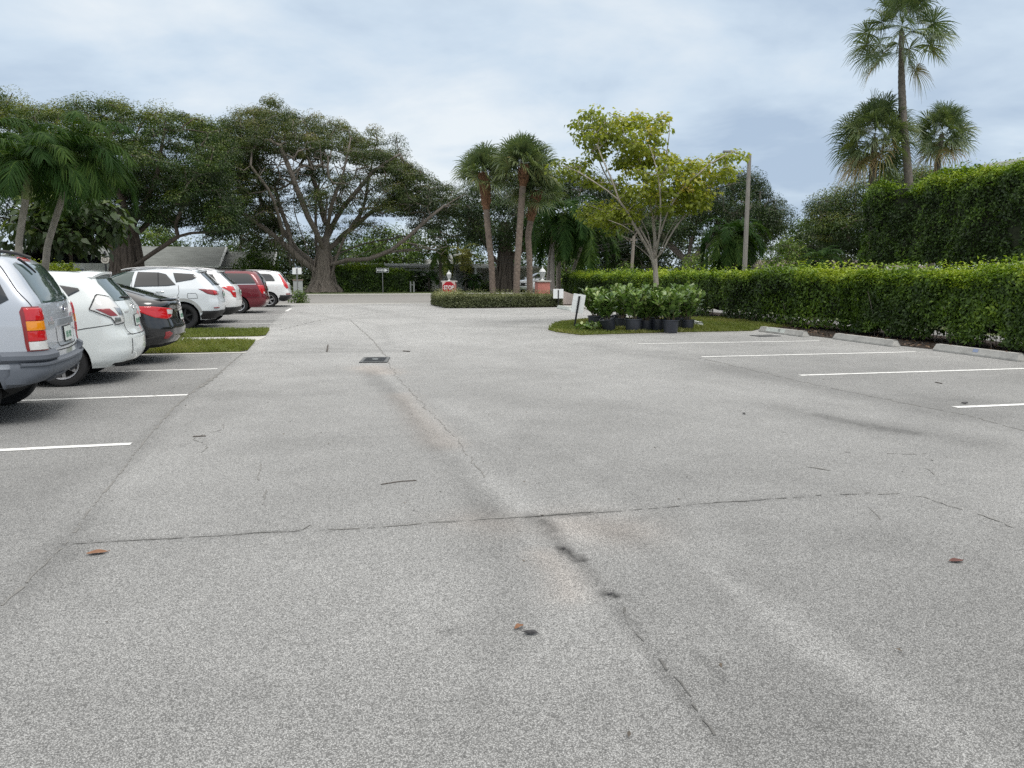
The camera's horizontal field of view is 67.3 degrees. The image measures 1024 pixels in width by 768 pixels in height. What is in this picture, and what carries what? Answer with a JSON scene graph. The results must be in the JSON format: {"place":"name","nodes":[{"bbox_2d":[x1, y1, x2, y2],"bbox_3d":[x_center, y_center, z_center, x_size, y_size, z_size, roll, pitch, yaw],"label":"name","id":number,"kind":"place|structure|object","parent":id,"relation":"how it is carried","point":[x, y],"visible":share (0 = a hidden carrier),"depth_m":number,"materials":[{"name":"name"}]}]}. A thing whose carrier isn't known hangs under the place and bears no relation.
{"place":"outdoors","nodes":[
{"label":"outdoors","id":0,"kind":"place"},
{"bbox_2d":[145,336,255,352],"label":"grass","id":1,"kind":"structure","parent":0,"point":[190,345],"depth_m":15.60,"materials":[{"name":"plant"}]},
{"bbox_2d":[183,326,269,336],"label":"grass","id":2,"kind":"structure","parent":0,"point":[221,332],"depth_m":19.13,"materials":[{"name":"plant"}]},
{"bbox_2d":[278,294,510,302],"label":"road","id":3,"kind":"structure","parent":0,"point":[362,298],"depth_m":45.77,"materials":[{"name":"asphalt"}]},
{"bbox_2d":[288,289,310,302],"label":"bush","id":4,"kind":"object","parent":3,"relation":"on","point":[299,295],"visible":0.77,"depth_m":39.08,"materials":[{"name":"green plant"}]},
{"bbox_2d":[516,208,592,279],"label":"feather palm","id":5,"kind":"object","parent":3,"relation":"on","point":[538,231],"visible":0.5,"depth_m":40.68,"materials":[{"name":"green plant"}]},
{"bbox_2d":[556,243,560,288],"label":"utility post","id":6,"kind":"object","parent":3,"relation":"on","point":[558,276],"visible":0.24,"depth_m":42.99,"materials":[{"name":"grey wood"}]},
{"bbox_2d":[585,165,798,272],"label":"ficus tree","id":7,"kind":"object","parent":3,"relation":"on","point":[764,212],"visible":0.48,"depth_m":55.82,"materials":[{"name":"green plant"}]},
{"bbox_2d":[676,251,724,272],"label":"bush","id":8,"kind":"object","parent":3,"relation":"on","point":[693,263],"visible":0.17,"depth_m":46.09,"materials":[{"name":"green plant"}]},
{"bbox_2d":[756,235,813,269],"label":"bush","id":9,"kind":"object","parent":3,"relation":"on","point":[785,246],"visible":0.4,"depth_m":48.91,"materials":[{"name":"green plant"}]},
{"bbox_2d":[795,245,845,268],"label":"date palm","id":10,"kind":"object","parent":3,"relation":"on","point":[823,252],"visible":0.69,"depth_m":46.10,"materials":[{"name":"green plant"}]},
{"bbox_2d":[788,227,888,269],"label":"tree","id":11,"kind":"object","parent":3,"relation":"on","point":[814,247],"visible":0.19,"depth_m":56.76,"materials":[{"name":"green plant"}]},
{"bbox_2d":[797,162,947,268],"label":"shade tree","id":12,"kind":"object","parent":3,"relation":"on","point":[843,219],"visible":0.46,"depth_m":49.31,"materials":[{"name":"green plant"}]},
{"bbox_2d":[306,293,511,294],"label":"sidewalk","id":13,"kind":"structure","parent":0,"point":[387,294],"depth_m":53.72,"materials":[{"name":"concrete"}]},
{"bbox_2d":[0,0,1023,273],"label":"sky","id":14,"kind":"structure","parent":0,"point":[769,80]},
{"bbox_2d":[277,274,999,335],"bbox_3d":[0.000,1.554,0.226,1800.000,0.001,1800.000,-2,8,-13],"label":"ground","id":15,"kind":"structure","parent":0,"point":[304,289],"depth_m":60.25,"materials":[{"name":"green plant"}]},
{"bbox_2d":[1,247,109,270],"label":"house","id":16,"kind":"structure","parent":15,"relation":"on","point":[91,266],"depth_m":55.99,"materials":[{"name":"grey"}]},
{"bbox_2d":[0,84,254,274],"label":"banyan tree","id":17,"kind":"object","parent":15,"relation":"on","point":[166,179],"visible":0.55,"depth_m":45.62,"materials":[{"name":"green plant"}]},
{"bbox_2d":[31,246,276,269],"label":"house","id":18,"kind":"structure","parent":15,"relation":"on","point":[210,257],"depth_m":62.62,"materials":[{"name":"grey"}]},
{"bbox_2d":[137,224,183,246],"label":"tree","id":19,"kind":"object","parent":15,"relation":"on","point":[158,238],"visible":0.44,"depth_m":69.92,"materials":[{"name":"green plant"}]},
{"bbox_2d":[193,217,287,254],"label":"tree","id":20,"kind":"object","parent":15,"relation":"on","point":[240,246],"visible":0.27,"depth_m":68.57,"materials":[{"name":"green plant"}]},
{"bbox_2d":[231,247,290,281],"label":"bush","id":21,"kind":"object","parent":15,"relation":"on","point":[258,259],"visible":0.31,"depth_m":61.94,"materials":[{"name":"green plant"}]},
{"bbox_2d":[228,235,295,275],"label":"tree","id":22,"kind":"object","parent":15,"relation":"on","point":[268,250],"visible":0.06,"depth_m":72.24,"materials":[{"name":"green plant"}]},
{"bbox_2d":[274,230,352,289],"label":"tree","id":23,"kind":"object","parent":15,"relation":"on","point":[311,242],"visible":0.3,"depth_m":70.43,"materials":[{"name":"green plant"}]},
{"bbox_2d":[189,92,473,292],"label":"banyan tree","id":24,"kind":"object","parent":15,"relation":"on","point":[401,199],"visible":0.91,"depth_m":57.66,"materials":[{"name":"green plant"}]},
{"bbox_2d":[276,302,430,304],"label":"street apron","id":25,"kind":"object","parent":15,"relation":"on","point":[352,303],"visible":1,"depth_m":38.54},
{"bbox_2d":[523,194,601,292],"bbox_3d":[2.699,-7.104,40.358,4.292,5.577,4.134,-2,8,-13],"label":"feather palm","id":26,"kind":"object","parent":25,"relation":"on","point":[565,233],"visible":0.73,"depth_m":39.51,"materials":[{"name":"green plant"}]},
{"bbox_2d":[698,217,771,271],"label":"feather palm","id":27,"kind":"object","parent":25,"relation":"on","point":[731,237],"visible":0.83,"depth_m":41.51,"materials":[{"name":"green plant"}]},
{"bbox_2d":[710,226,766,271],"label":"feather palm","id":28,"kind":"object","parent":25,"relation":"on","point":[753,259],"visible":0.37,"depth_m":42.47,"materials":[{"name":"green plant"}]},
{"bbox_2d":[335,261,386,291],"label":"house hedge","id":29,"kind":"object","parent":15,"relation":"on","point":[354,277],"visible":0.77,"depth_m":60.23,"materials":[{"name":"green plant"}]},
{"bbox_2d":[341,222,431,263],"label":"tree","id":30,"kind":"object","parent":15,"relation":"on","point":[395,258],"visible":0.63,"depth_m":73.97,"materials":[{"name":"green plant"}]},
{"bbox_2d":[383,266,414,291],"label":"house hedge","id":31,"kind":"object","parent":15,"relation":"on","point":[396,280],"visible":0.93,"depth_m":59.97,"materials":[{"name":"green plant"}]},
{"bbox_2d":[293,291,534,293],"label":"verge","id":32,"kind":"structure","parent":15,"relation":"on","point":[390,292],"depth_m":59.25,"materials":[{"name":"green plant"}]},
{"bbox_2d":[596,221,700,271],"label":"tree","id":33,"kind":"object","parent":32,"relation":"on","point":[666,261],"visible":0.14,"depth_m":62.23,"materials":[{"name":"green plant"}]},
{"bbox_2d":[772,218,825,259],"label":"tree","id":34,"kind":"object","parent":32,"relation":"on","point":[798,226],"visible":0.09,"depth_m":66.20,"materials":[{"name":"green plant"}]},
{"bbox_2d":[341,253,488,290],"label":"house","id":35,"kind":"structure","parent":15,"relation":"on","point":[457,275],"depth_m":66.03,"materials":[{"name":"grey"}]},
{"bbox_2d":[412,273,433,291],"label":"bush","id":36,"kind":"object","parent":15,"relation":"on","point":[417,279],"visible":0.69,"depth_m":62.10,"materials":[{"name":"green plant"}]},
{"bbox_2d":[414,267,443,291],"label":"feather palm","id":37,"kind":"object","parent":15,"relation":"on","point":[432,275],"visible":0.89,"depth_m":62.05,"materials":[{"name":"green plant"}]},
{"bbox_2d":[420,239,460,291],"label":"feather palm","id":38,"kind":"object","parent":15,"relation":"on","point":[444,258],"visible":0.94,"depth_m":60.94,"materials":[{"name":"green plant"}]},
{"bbox_2d":[416,210,497,253],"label":"tree","id":39,"kind":"object","parent":15,"relation":"on","point":[434,232],"visible":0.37,"depth_m":72.13,"materials":[{"name":"green plant"}]},
{"bbox_2d":[447,243,480,290],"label":"feather palm","id":40,"kind":"object","parent":15,"relation":"on","point":[465,258],"visible":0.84,"depth_m":65.00,"materials":[{"name":"green plant"}]},
{"bbox_2d":[460,273,484,290],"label":"shrub","id":41,"kind":"object","parent":15,"relation":"on","point":[471,282],"visible":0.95,"depth_m":63.78,"materials":[{"name":"green plant"}]},
{"bbox_2d":[0,220,985,285],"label":"woods","id":42,"kind":"object","parent":15,"relation":"on","point":[473,249],"visible":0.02,"depth_m":90.19,"materials":[{"name":"green plant"}]},
{"bbox_2d":[0,303,1023,767],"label":"parking lot","id":43,"kind":"structure","parent":15,"relation":"on","point":[802,617],"depth_m":4.28,"materials":[{"name":"asphalt"}]},
{"bbox_2d":[0,250,83,404],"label":"parked car","id":44,"kind":"object","parent":43,"relation":"on","point":[40,340],"visible":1,"depth_m":7.79,"materials":[{"name":"silver metal"}]},
{"bbox_2d":[0,443,130,450],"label":"parking line","id":45,"kind":"object","parent":43,"relation":"on","point":[49,447],"visible":1,"depth_m":6.89,"materials":[{"name":"paint"}]},
{"bbox_2d":[1,429,154,604],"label":"pavement crack","id":46,"kind":"object","parent":43,"relation":"on","point":[22,587],"visible":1,"depth_m":4.66,"materials":[{"name":"asphalt"}]},
{"bbox_2d":[45,270,145,386],"bbox_3d":[-7.705,-0.801,10.799,4.613,1.579,2.074,-2,9,-16],"label":"parked car","id":47,"kind":"object","parent":43,"relation":"on","point":[111,330],"visible":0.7,"depth_m":10.56,"materials":[{"name":"white paint"}]},
{"bbox_2d":[22,394,187,400],"bbox_3d":[-6.666,0.225,9.202,5.200,0.001,0.113,-2,9,-14],"label":"parking line","id":48,"kind":"object","parent":43,"relation":"on","point":[105,397],"visible":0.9,"depth_m":9.59,"materials":[{"name":"paint"}]},
{"bbox_2d":[117,283,185,354],"bbox_3d":[-8.194,-1.091,13.155,4.809,1.476,2.134,-2,9,-15],"label":"parked car","id":49,"kind":"object","parent":43,"relation":"on","point":[162,320],"visible":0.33,"depth_m":13.00,"materials":[{"name":"black paint"}]},
{"bbox_2d":[111,266,225,328],"bbox_3d":[-10.500,-2.438,21.539,4.649,1.730,2.140,-2,8,-13],"label":"parked car","id":50,"kind":"object","parent":43,"relation":"on","point":[200,294],"visible":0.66,"depth_m":21.05,"materials":[{"name":"white paint"}]},
{"bbox_2d":[73,525,309,543],"bbox_3d":[-1.902,0.901,4.558,1.372,0.001,0.104,-2,8,-13],"label":"pavement crack","id":51,"kind":"object","parent":43,"relation":"on","point":[201,536],"visible":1,"depth_m":4.55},
{"bbox_2d":[154,259,241,323],"bbox_3d":[-10.804,-2.871,23.740,4.649,1.954,2.140,-2,8,-13],"label":"parked car","id":52,"kind":"object","parent":43,"relation":"on","point":[230,288],"visible":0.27,"depth_m":23.44,"materials":[{"name":"white paint"}]},
{"bbox_2d":[154,351,245,428],"bbox_3d":[-4.458,-0.098,11.432,0.122,0.001,7.784,-2,8,-13],"label":"pavement crack","id":53,"kind":"object","parent":43,"relation":"on","point":[167,414],"visible":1,"depth_m":9.52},
{"bbox_2d":[216,269,269,312],"bbox_3d":[-11.952,-3.573,29.593,4.985,1.661,2.227,-2,8,-13],"label":"parked car","id":54,"kind":"object","parent":43,"relation":"on","point":[253,286],"visible":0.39,"depth_m":29.15,"materials":[{"name":"red paint"}]},
{"bbox_2d":[251,270,291,306],"bbox_3d":[-12.424,-4.356,34.974,4.649,1.662,2.132,-2,8,-13],"label":"parked car","id":55,"kind":"object","parent":43,"relation":"on","point":[278,285],"visible":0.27,"depth_m":34.55,"materials":[{"name":"white paint"}]},
{"bbox_2d":[359,357,389,362],"bbox_3d":[-2.434,-0.434,13.673,0.476,0.026,0.800,-1,8,-5],"label":"drain cover","id":56,"kind":"object","parent":43,"relation":"on","point":[374,359],"visible":1,"depth_m":13.56,"materials":[{"name":"metal"}]},
{"bbox_2d":[328,516,524,529],"bbox_3d":[-0.540,0.867,4.791,1.274,0.001,0.036,-2,8,-12],"label":"pavement crack","id":57,"kind":"object","parent":43,"relation":"on","point":[429,522],"visible":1,"depth_m":4.80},
{"bbox_2d":[433,303,584,307],"bbox_3d":[0.192,-3.750,36.518,7.750,0.001,5.500,-2,8,-13],"label":"island bed","id":58,"kind":"object","parent":43,"relation":"on","point":[512,307],"visible":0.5,"depth_m":34.47,"materials":[{"name":"concrete"}]},
{"bbox_2d":[442,281,454,291],"bbox_3d":[-2.992,-4.285,36.370,0.600,1.120,0.083,-1,8,-8],"label":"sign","id":59,"kind":"object","parent":58,"relation":"on","point":[449,284],"visible":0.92,"depth_m":36.28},
{"bbox_2d":[430,287,467,307],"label":"dwarf hedge","id":60,"kind":"object","parent":58,"relation":"on","point":[442,299],"visible":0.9,"depth_m":33.88,"materials":[{"name":"green plant"}]},
{"bbox_2d":[449,140,518,293],"bbox_3d":[-1.257,-7.594,36.495,3.399,7.642,3.444,-2,8,-13],"label":"sabal palm","id":61,"kind":"object","parent":58,"relation":"on","point":[474,161],"visible":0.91,"depth_m":35.96,"materials":[{"name":"green plant"}]},
{"bbox_2d":[453,286,563,307],"bbox_3d":[-0.230,-3.915,34.569,5.060,1.002,1.457,-2,9,-15],"label":"dwarf hedge","id":62,"kind":"object","parent":58,"relation":"on","point":[488,300],"visible":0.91,"depth_m":34.07,"materials":[{"name":"green plant"}]},
{"bbox_2d":[487,131,562,293],"bbox_3d":[0.620,-7.722,35.898,3.655,8.067,3.623,8,11,42],"label":"sabal palm","id":63,"kind":"object","parent":58,"relation":"on","point":[528,151],"visible":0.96,"depth_m":35.15,"materials":[{"name":"green plant"}]},
{"bbox_2d":[503,165,568,292],"bbox_3d":[1.110,-7.275,36.934,3.328,6.880,3.381,-2,8,-13],"label":"sabal palm","id":64,"kind":"object","parent":58,"relation":"on","point":[535,201],"visible":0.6,"depth_m":36.60,"materials":[{"name":"green plant"}]},
{"bbox_2d":[652,287,686,332],"bbox_3d":[4.038,-1.909,19.741,0.871,1.177,0.757,3,9,19],"label":"potted shrub","id":65,"kind":"object","parent":43,"relation":"on","point":[671,302],"visible":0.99,"depth_m":19.64,"materials":[{"name":"green plant"}]},
{"bbox_2d":[623,607,715,734],"bbox_3d":[0.596,1.113,3.093,0.050,0.001,1.018,-1,8,-10],"label":"pavement crack","id":66,"kind":"object","parent":43,"relation":"on","point":[680,681],"visible":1,"depth_m":2.93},
{"bbox_2d":[548,326,792,334],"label":"grass island","id":67,"kind":"structure","parent":43,"relation":"on","point":[648,332],"depth_m":19.84,"materials":[{"name":"plant"}]},
{"bbox_2d":[571,293,585,325],"bbox_3d":[1.801,-2.012,21.330,0.340,0.960,0.039,9,8,0],"label":"parking sign","id":68,"kind":"object","parent":67,"relation":"on","point":[578,302],"visible":0.96,"depth_m":21.30,"materials":[{"name":"metal"}]},
{"bbox_2d":[575,320,602,329],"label":"cut branch","id":69,"kind":"object","parent":67,"relation":"on","point":[587,325],"visible":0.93,"depth_m":20.12,"materials":[{"name":"green plant"}]},
{"bbox_2d":[580,286,606,322],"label":"potted shrub","id":70,"kind":"object","parent":67,"relation":"on","point":[590,307],"visible":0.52,"depth_m":21.59,"materials":[{"name":"green plant"}]},
{"bbox_2d":[593,291,617,330],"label":"potted shrub","id":71,"kind":"object","parent":67,"relation":"on","point":[605,309],"visible":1,"depth_m":19.88,"materials":[{"name":"green plant"}]},
{"bbox_2d":[613,283,634,328],"bbox_3d":[3.031,-2.154,21.212,0.658,1.239,0.689,6,10,35],"label":"potted shrub","id":72,"kind":"object","parent":67,"relation":"on","point":[619,320],"visible":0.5,"depth_m":21.06,"materials":[{"name":"green plant"}]},
{"bbox_2d":[616,285,648,332],"bbox_3d":[3.132,-1.953,19.881,0.919,1.223,0.740,-2,8,-13],"label":"potted shrub","id":73,"kind":"object","parent":67,"relation":"on","point":[633,303],"visible":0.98,"depth_m":19.79,"materials":[{"name":"green plant"}]},
{"bbox_2d":[544,105,751,286],"bbox_3d":[3.789,-4.826,22.157,5.797,6.288,3.365,-2,8,-13],"label":"young tree","id":74,"kind":"object","parent":67,"relation":"on","point":[690,195],"visible":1,"depth_m":21.58,"materials":[{"name":"green plant"}]},
{"bbox_2d":[637,290,661,330],"bbox_3d":[3.526,-1.946,20.313,0.877,1.085,0.723,3,9,19],"label":"potted shrub","id":75,"kind":"object","parent":67,"relation":"on","point":[647,313],"visible":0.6,"depth_m":20.14,"materials":[{"name":"green plant"}]},
{"bbox_2d":[641,282,662,319],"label":"potted shrub","id":76,"kind":"object","parent":67,"relation":"on","point":[655,288],"visible":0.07,"depth_m":21.50,"materials":[{"name":"green plant"}]},
{"bbox_2d":[645,290,667,329],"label":"potted shrub","id":77,"kind":"object","parent":67,"relation":"on","point":[657,324],"visible":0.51,"depth_m":20.12,"materials":[{"name":"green plant"}]},
{"bbox_2d":[679,287,705,328],"bbox_3d":[4.750,-1.993,20.363,0.864,1.163,0.743,-2,8,-13],"label":"potted shrub","id":78,"kind":"object","parent":67,"relation":"on","point":[687,308],"visible":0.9,"depth_m":20.32,"materials":[{"name":"green plant"}]},
{"bbox_2d":[759,326,808,336],"bbox_3d":[6.854,-1.340,19.454,0.190,0.149,1.820,-2,9,-16],"label":"wheel stop","id":79,"kind":"object","parent":43,"relation":"on","point":[792,332],"visible":1,"depth_m":19.27,"materials":[{"name":"concrete"}]},
{"bbox_2d":[700,352,896,356],"bbox_3d":[5.718,-0.568,14.657,4.522,0.001,0.106,-2,8,-11],"label":"parking line","id":80,"kind":"object","parent":43,"relation":"on","point":[798,354],"visible":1,"depth_m":14.60,"materials":[{"name":"paint"}]},
{"bbox_2d":[590,301,1023,353],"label":"planting bed","id":81,"kind":"object","parent":43,"relation":"on","point":[832,332],"visible":0.25,"depth_m":18.35,"materials":[{"name":"brown soil"}]},
{"bbox_2d":[555,213,622,272],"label":"feather palm","id":82,"kind":"object","parent":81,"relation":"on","point":[589,258],"visible":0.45,"depth_m":41.72,"materials":[{"name":"green plant"}]},
{"bbox_2d":[561,259,881,332],"bbox_3d":[6.221,-3.919,31.093,1.728,1.976,24.174,-2,8,-13],"label":"clipped hedge","id":83,"kind":"object","parent":81,"relation":"on","point":[821,294],"visible":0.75,"depth_m":23.16,"materials":[{"name":"green plant"}]},
{"bbox_2d":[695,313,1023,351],"bbox_3d":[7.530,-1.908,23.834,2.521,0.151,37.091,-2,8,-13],"label":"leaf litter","id":84,"kind":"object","parent":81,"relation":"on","point":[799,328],"visible":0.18,"depth_m":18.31,"materials":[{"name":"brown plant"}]},
{"bbox_2d":[848,253,1023,350],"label":"clipped hedge","id":85,"kind":"object","parent":81,"relation":"on","point":[971,305],"visible":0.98,"depth_m":16.60,"materials":[{"name":"green plant"}]},
{"bbox_2d":[833,333,899,346],"bbox_3d":[7.830,-0.993,17.068,0.190,0.149,2.004,-2,8,-13],"label":"wheel stop","id":86,"kind":"object","parent":43,"relation":"on","point":[869,340],"visible":1,"depth_m":16.87,"materials":[{"name":"concrete"}]},
{"bbox_2d":[801,368,1023,375],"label":"parking line","id":87,"kind":"object","parent":43,"relation":"on","point":[910,371],"visible":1,"depth_m":12.10,"materials":[{"name":"paint"}]},
{"bbox_2d":[933,344,1023,360],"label":"wheel stop","id":88,"kind":"object","parent":43,"relation":"on","point":[995,354],"visible":1,"depth_m":14.26,"materials":[{"name":"concrete"}]},
{"bbox_2d":[952,403,1023,407],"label":"parking line","id":89,"kind":"object","parent":43,"relation":"on","point":[988,405],"visible":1,"depth_m":9.01,"materials":[{"name":"paint"}]},
{"bbox_2d":[471,266,562,290],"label":"carport","id":90,"kind":"object","parent":15,"relation":"on","point":[485,273],"visible":0.2,"depth_m":69.78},
{"bbox_2d":[534,280,550,299],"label":"gate pillar","id":91,"kind":"structure","parent":15,"relation":"on","point":[542,285],"depth_m":35.76,"materials":[{"name":"brick"}]},
{"bbox_2d":[450,166,636,291],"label":"banyan tree","id":92,"kind":"object","parent":15,"relation":"on","point":[503,233],"visible":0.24,"depth_m":59.31,"materials":[{"name":"green plant"}]},
{"bbox_2d":[535,254,603,288],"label":"bush","id":93,"kind":"object","parent":15,"relation":"on","point":[564,267],"visible":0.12,"depth_m":52.07,"materials":[{"name":"green plant"}]},
{"bbox_2d":[723,150,750,270],"bbox_3d":[10.792,-7.549,37.308,1.397,7.310,0.243,0,8,1],"label":"light pole","id":94,"kind":"object","parent":15,"relation":"on","point":[746,232],"visible":0.59,"depth_m":37.13,"materials":[{"name":"metal"}]},
{"bbox_2d":[709,260,924,270],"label":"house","id":95,"kind":"structure","parent":15,"relation":"on","point":[754,267],"depth_m":62.54,"materials":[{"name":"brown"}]},
{"bbox_2d":[825,87,924,268],"bbox_3d":[16.538,-8.521,35.279,4.149,9.830,4.417,-2,8,-13],"label":"sabal palm","id":96,"kind":"object","parent":15,"relation":"on","point":[875,112],"visible":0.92,"depth_m":34.55,"materials":[{"name":"green plant"}]},
{"bbox_2d":[843,0,963,268],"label":"sabal palm","id":97,"kind":"object","parent":15,"relation":"on","point":[922,8],"visible":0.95,"depth_m":33.69,"materials":[{"name":"green plant"}]},
{"bbox_2d":[855,157,1023,269],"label":"tall hedge","id":98,"kind":"object","parent":15,"relation":"on","point":[969,215],"visible":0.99,"depth_m":25.59,"materials":[{"name":"green plant"}]},
{"bbox_2d":[909,100,980,271],"bbox_3d":[19.890,-8.431,35.994,3.241,9.442,3.232,-2,8,-13],"label":"sabal palm","id":99,"kind":"object","parent":15,"relation":"on","point":[951,117],"visible":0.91,"depth_m":35.06,"materials":[{"name":"green plant"}]},
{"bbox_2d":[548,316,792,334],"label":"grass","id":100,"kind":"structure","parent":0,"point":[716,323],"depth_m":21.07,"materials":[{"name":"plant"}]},
{"label":"grass verge","id":101,"kind":"structure","parent":0,"visible":0},
{"bbox_2d":[0,117,48,213],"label":"christmas palm","id":102,"kind":"object","parent":101,"relation":"on","point":[12,122],"visible":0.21,"depth_m":26.28,"materials":[{"name":"green plant"}]},
{"bbox_2d":[3,253,80,270],"bbox_3d":[-16.803,-3.557,27.491,2.632,2.400,1.946,-7,11,-40],"label":"flowering hedge","id":103,"kind":"object","parent":101,"relation":"on","point":[54,267],"visible":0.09,"depth_m":27.73,"materials":[{"name":"green plant"}]},
{"bbox_2d":[0,131,105,256],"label":"christmas palm","id":104,"kind":"object","parent":101,"relation":"on","point":[8,168],"visible":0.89,"depth_m":22.90,"materials":[{"name":"green plant"}]},
{"bbox_2d":[0,110,140,270],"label":"christmas palm","id":105,"kind":"object","parent":101,"relation":"on","point":[109,160],"visible":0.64,"depth_m":24.36,"materials":[{"name":"green plant"}]},
{"bbox_2d":[0,191,140,267],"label":"broad leaved tree","id":106,"kind":"object","parent":101,"relation":"on","point":[73,234],"visible":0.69,"depth_m":29.61,"materials":[{"name":"green plant"}]},
{"label":"driveway","id":107,"kind":"structure","parent":0,"visible":0},
{"bbox_2d":[520,272,561,291],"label":"parked car","id":108,"kind":"object","parent":107,"relation":"on","point":[523,283],"visible":0.3,"depth_m":59.85,"materials":[{"name":"white paint"}]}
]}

